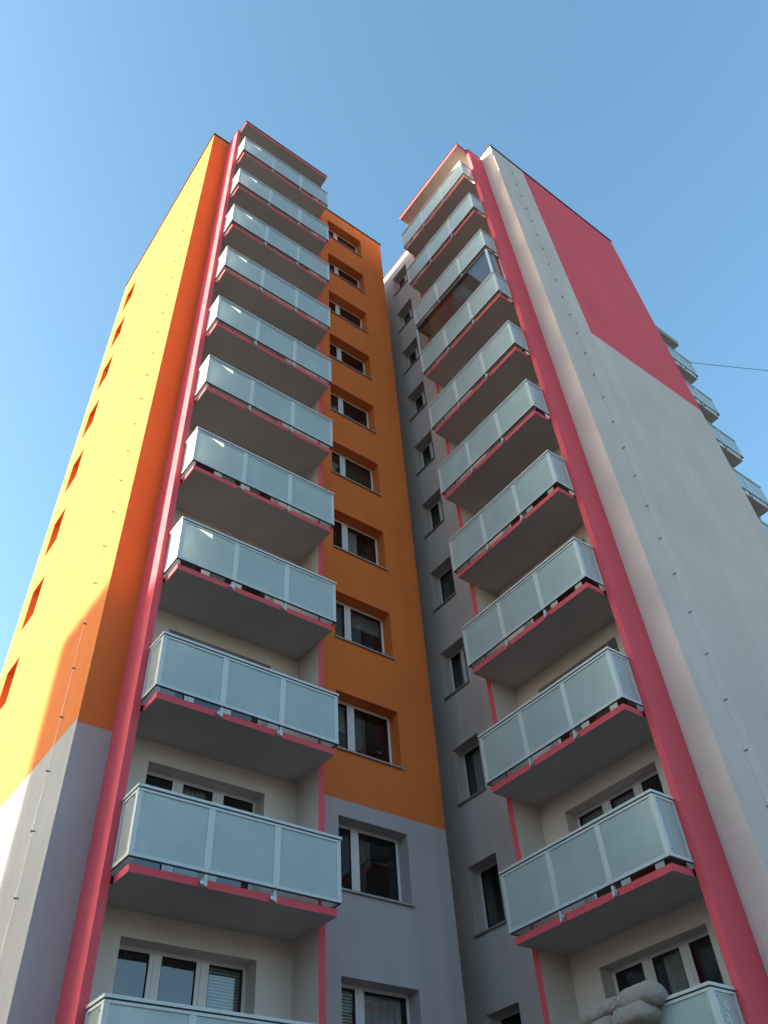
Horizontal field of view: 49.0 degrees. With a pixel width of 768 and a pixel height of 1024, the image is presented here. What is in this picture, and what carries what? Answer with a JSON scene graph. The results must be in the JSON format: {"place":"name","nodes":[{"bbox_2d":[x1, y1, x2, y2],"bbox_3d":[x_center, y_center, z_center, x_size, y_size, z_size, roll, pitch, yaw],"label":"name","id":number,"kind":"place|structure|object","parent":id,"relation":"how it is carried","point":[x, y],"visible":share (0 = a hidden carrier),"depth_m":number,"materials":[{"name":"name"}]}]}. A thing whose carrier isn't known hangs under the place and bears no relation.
{"place":"outdoors","nodes":[
{"label":"outdoors","id":0,"kind":"place"},
{"bbox_2d":[0,120,466,1023],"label":"apartment tower","id":1,"kind":"structure","parent":0,"point":[220,794],"depth_m":16.75,"materials":[{"name":"paint"}]},
{"bbox_2d":[112,944,246,1012],"bbox_3d":[-3.072,7.611,12.128,2.265,2.250,0.169,26,-53,-27],"label":"balcony window","id":2,"kind":"structure","parent":1,"relation":"in","point":[201,977],"depth_m":12.77,"materials":[{"name":"white plastic"}]},
{"bbox_2d":[146,771,255,889],"bbox_3d":[-3.229,5.662,14.132,2.265,2.250,0.169,26,-53,-27],"label":"balcony window","id":3,"kind":"structure","parent":1,"relation":"in","point":[177,785],"depth_m":14.77,"materials":[{"name":"white plastic"}]},
{"bbox_2d":[160,687,259,724],"bbox_3d":[-3.387,3.713,16.136,2.265,2.250,0.169,26,-53,-27],"label":"balcony window","id":4,"kind":"structure","parent":1,"relation":"in","point":[162,690],"depth_m":15.89,"materials":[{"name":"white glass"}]},
{"bbox_2d":[180,561,266,598],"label":"balcony window","id":5,"kind":"structure","parent":1,"relation":"in","point":[185,564],"depth_m":18.28,"materials":[{"name":"white glass"}]},
{"bbox_2d":[208,386,276,421],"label":"balcony window","id":6,"kind":"structure","parent":1,"relation":"in","point":[208,386],"depth_m":22.88,"materials":[{"name":"glass"}]},
{"bbox_2d":[213,470,272,501],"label":"balcony window","id":7,"kind":"structure","parent":1,"relation":"in","point":[214,472],"depth_m":20.82,"materials":[{"name":"white glass"}]},
{"bbox_2d":[328,229,362,257],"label":"window","id":8,"kind":"structure","parent":1,"relation":"in","point":[334,235],"depth_m":34.32,"materials":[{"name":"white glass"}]},
{"bbox_2d":[328,262,365,292],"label":"window","id":9,"kind":"structure","parent":1,"relation":"in","point":[335,270],"depth_m":32.24,"materials":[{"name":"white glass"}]},
{"bbox_2d":[329,300,368,333],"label":"window","id":10,"kind":"structure","parent":1,"relation":"in","point":[337,308],"depth_m":30.28,"materials":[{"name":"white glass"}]},
{"bbox_2d":[329,343,372,379],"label":"window","id":11,"kind":"structure","parent":1,"relation":"in","point":[339,357],"depth_m":28.25,"materials":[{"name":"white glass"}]},
{"bbox_2d":[331,393,376,433],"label":"window","id":12,"kind":"structure","parent":1,"relation":"in","point":[340,401],"depth_m":26.23,"materials":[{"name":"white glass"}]},
{"bbox_2d":[331,450,381,495],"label":"window","id":13,"kind":"structure","parent":1,"relation":"in","point":[342,470],"depth_m":24.25,"materials":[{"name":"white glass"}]},
{"bbox_2d":[333,519,387,570],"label":"window","id":14,"kind":"structure","parent":1,"relation":"in","point":[348,540],"depth_m":22.24,"materials":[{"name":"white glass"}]},
{"bbox_2d":[334,601,394,659],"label":"window","id":15,"kind":"structure","parent":1,"relation":"in","point":[347,610],"depth_m":20.23,"materials":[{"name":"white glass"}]},
{"bbox_2d":[336,700,403,768],"bbox_3d":[-0.449,4.730,17.943,1.690,1.408,0.514,26,-53,-27],"label":"window","id":16,"kind":"structure","parent":1,"relation":"in","point":[353,728],"depth_m":18.14,"materials":[{"name":"white plastic"}]},
{"bbox_2d":[341,983,409,1023],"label":"window","id":17,"kind":"structure","parent":1,"relation":"in","point":[367,1009],"depth_m":14.44,"materials":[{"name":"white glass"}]},
{"bbox_2d":[338,824,414,906],"bbox_3d":[-0.291,6.679,15.939,1.690,1.408,0.514,26,-53,-27],"label":"window","id":18,"kind":"structure","parent":1,"relation":"in","point":[357,868],"depth_m":16.11,"materials":[{"name":"white plastic"}]},
{"bbox_2d":[0,0,767,676],"label":"sky","id":19,"kind":"structure","parent":0,"point":[647,119],"materials":[{"name":"blue"}]},
{"label":"ground","id":20,"kind":"structure","parent":0,"visible":0},
{"bbox_2d":[383,143,767,1023],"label":"apartment tower","id":21,"kind":"structure","parent":20,"relation":"on","point":[591,545],"depth_m":18.38,"materials":[{"name":"paint"}]},
{"bbox_2d":[394,273,407,296],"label":"window","id":22,"kind":"structure","parent":21,"relation":"in","point":[405,277],"depth_m":35.67,"materials":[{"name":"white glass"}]},
{"bbox_2d":[398,308,412,332],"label":"window","id":23,"kind":"structure","parent":21,"relation":"in","point":[410,311],"depth_m":33.67,"materials":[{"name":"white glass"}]},
{"bbox_2d":[403,347,419,374],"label":"window","id":24,"kind":"structure","parent":21,"relation":"in","point":[416,350],"depth_m":31.63,"materials":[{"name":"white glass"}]},
{"bbox_2d":[409,390,426,421],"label":"window","id":25,"kind":"structure","parent":21,"relation":"in","point":[422,394],"depth_m":29.66,"materials":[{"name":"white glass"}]},
{"bbox_2d":[416,441,434,475],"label":"window","id":26,"kind":"structure","parent":21,"relation":"in","point":[430,444],"depth_m":27.65,"materials":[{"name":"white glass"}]},
{"bbox_2d":[424,499,444,537],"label":"window","id":27,"kind":"structure","parent":21,"relation":"in","point":[439,503],"depth_m":25.59,"materials":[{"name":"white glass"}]},
{"bbox_2d":[433,566,455,611],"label":"window","id":28,"kind":"structure","parent":21,"relation":"in","point":[447,571],"depth_m":23.71,"materials":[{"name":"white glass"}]},
{"bbox_2d":[444,646,469,699],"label":"window","id":29,"kind":"structure","parent":21,"relation":"in","point":[463,665],"depth_m":21.57,"materials":[{"name":"white plastic"}]},
{"bbox_2d":[457,743,485,805],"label":"window","id":30,"kind":"structure","parent":21,"relation":"in","point":[477,761],"depth_m":19.64,"materials":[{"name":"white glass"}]},
{"bbox_2d":[474,861,506,937],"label":"window","id":31,"kind":"structure","parent":21,"relation":"in","point":[494,864],"depth_m":17.62,"materials":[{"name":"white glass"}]},
{"bbox_2d":[498,1009,519,1023],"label":"window","id":32,"kind":"structure","parent":21,"relation":"in","point":[516,1012],"depth_m":15.95,"materials":[{"name":"white plastic"}]},
{"bbox_2d":[509,484,569,527],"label":"balcony window","id":33,"kind":"structure","parent":21,"relation":"in","point":[524,513],"depth_m":21.51,"materials":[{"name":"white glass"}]},
{"bbox_2d":[531,581,582,622],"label":"balcony window","id":34,"kind":"structure","parent":21,"relation":"in","point":[578,585],"depth_m":19.60,"materials":[{"name":"white glass"}]},
{"bbox_2d":[558,647,637,743],"bbox_3d":[4.412,4.158,17.181,0.169,2.250,2.270,26,-53,-27],"label":"balcony window","id":35,"kind":"structure","parent":21,"relation":"in","point":[616,704],"depth_m":17.26,"materials":[{"name":"white glass"}]},
{"bbox_2d":[576,770,666,898],"bbox_3d":[4.554,6.099,15.168,0.129,2.250,2.270,26,-53,-27],"label":"balcony window","id":36,"kind":"structure","parent":21,"relation":"in","point":[637,787],"depth_m":15.90,"materials":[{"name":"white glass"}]},
{"bbox_2d":[579,980,668,1023],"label":"quilt","id":37,"kind":"object","parent":21,"relation":"hanging from","point":[640,1002],"visible":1,"depth_m":11.82,"materials":[{"name":"grey fabric"}]},
{"bbox_2d":[612,931,708,995],"bbox_3d":[4.727,8.056,13.173,0.169,2.250,2.270,26,-53,-27],"label":"balcony window","id":38,"kind":"structure","parent":21,"relation":"in","point":[681,967],"depth_m":13.74,"materials":[{"name":"white plastic"}]},
{"bbox_2d":[656,326,767,534],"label":"apartment tower","id":39,"kind":"structure","parent":20,"relation":"on","point":[757,498],"depth_m":33.99,"materials":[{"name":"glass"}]},
{"bbox_2d":[691,362,767,370],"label":"overhead cable","id":40,"kind":"object","parent":39,"relation":"attached to","point":[729,366],"visible":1,"depth_m":39.36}
]}

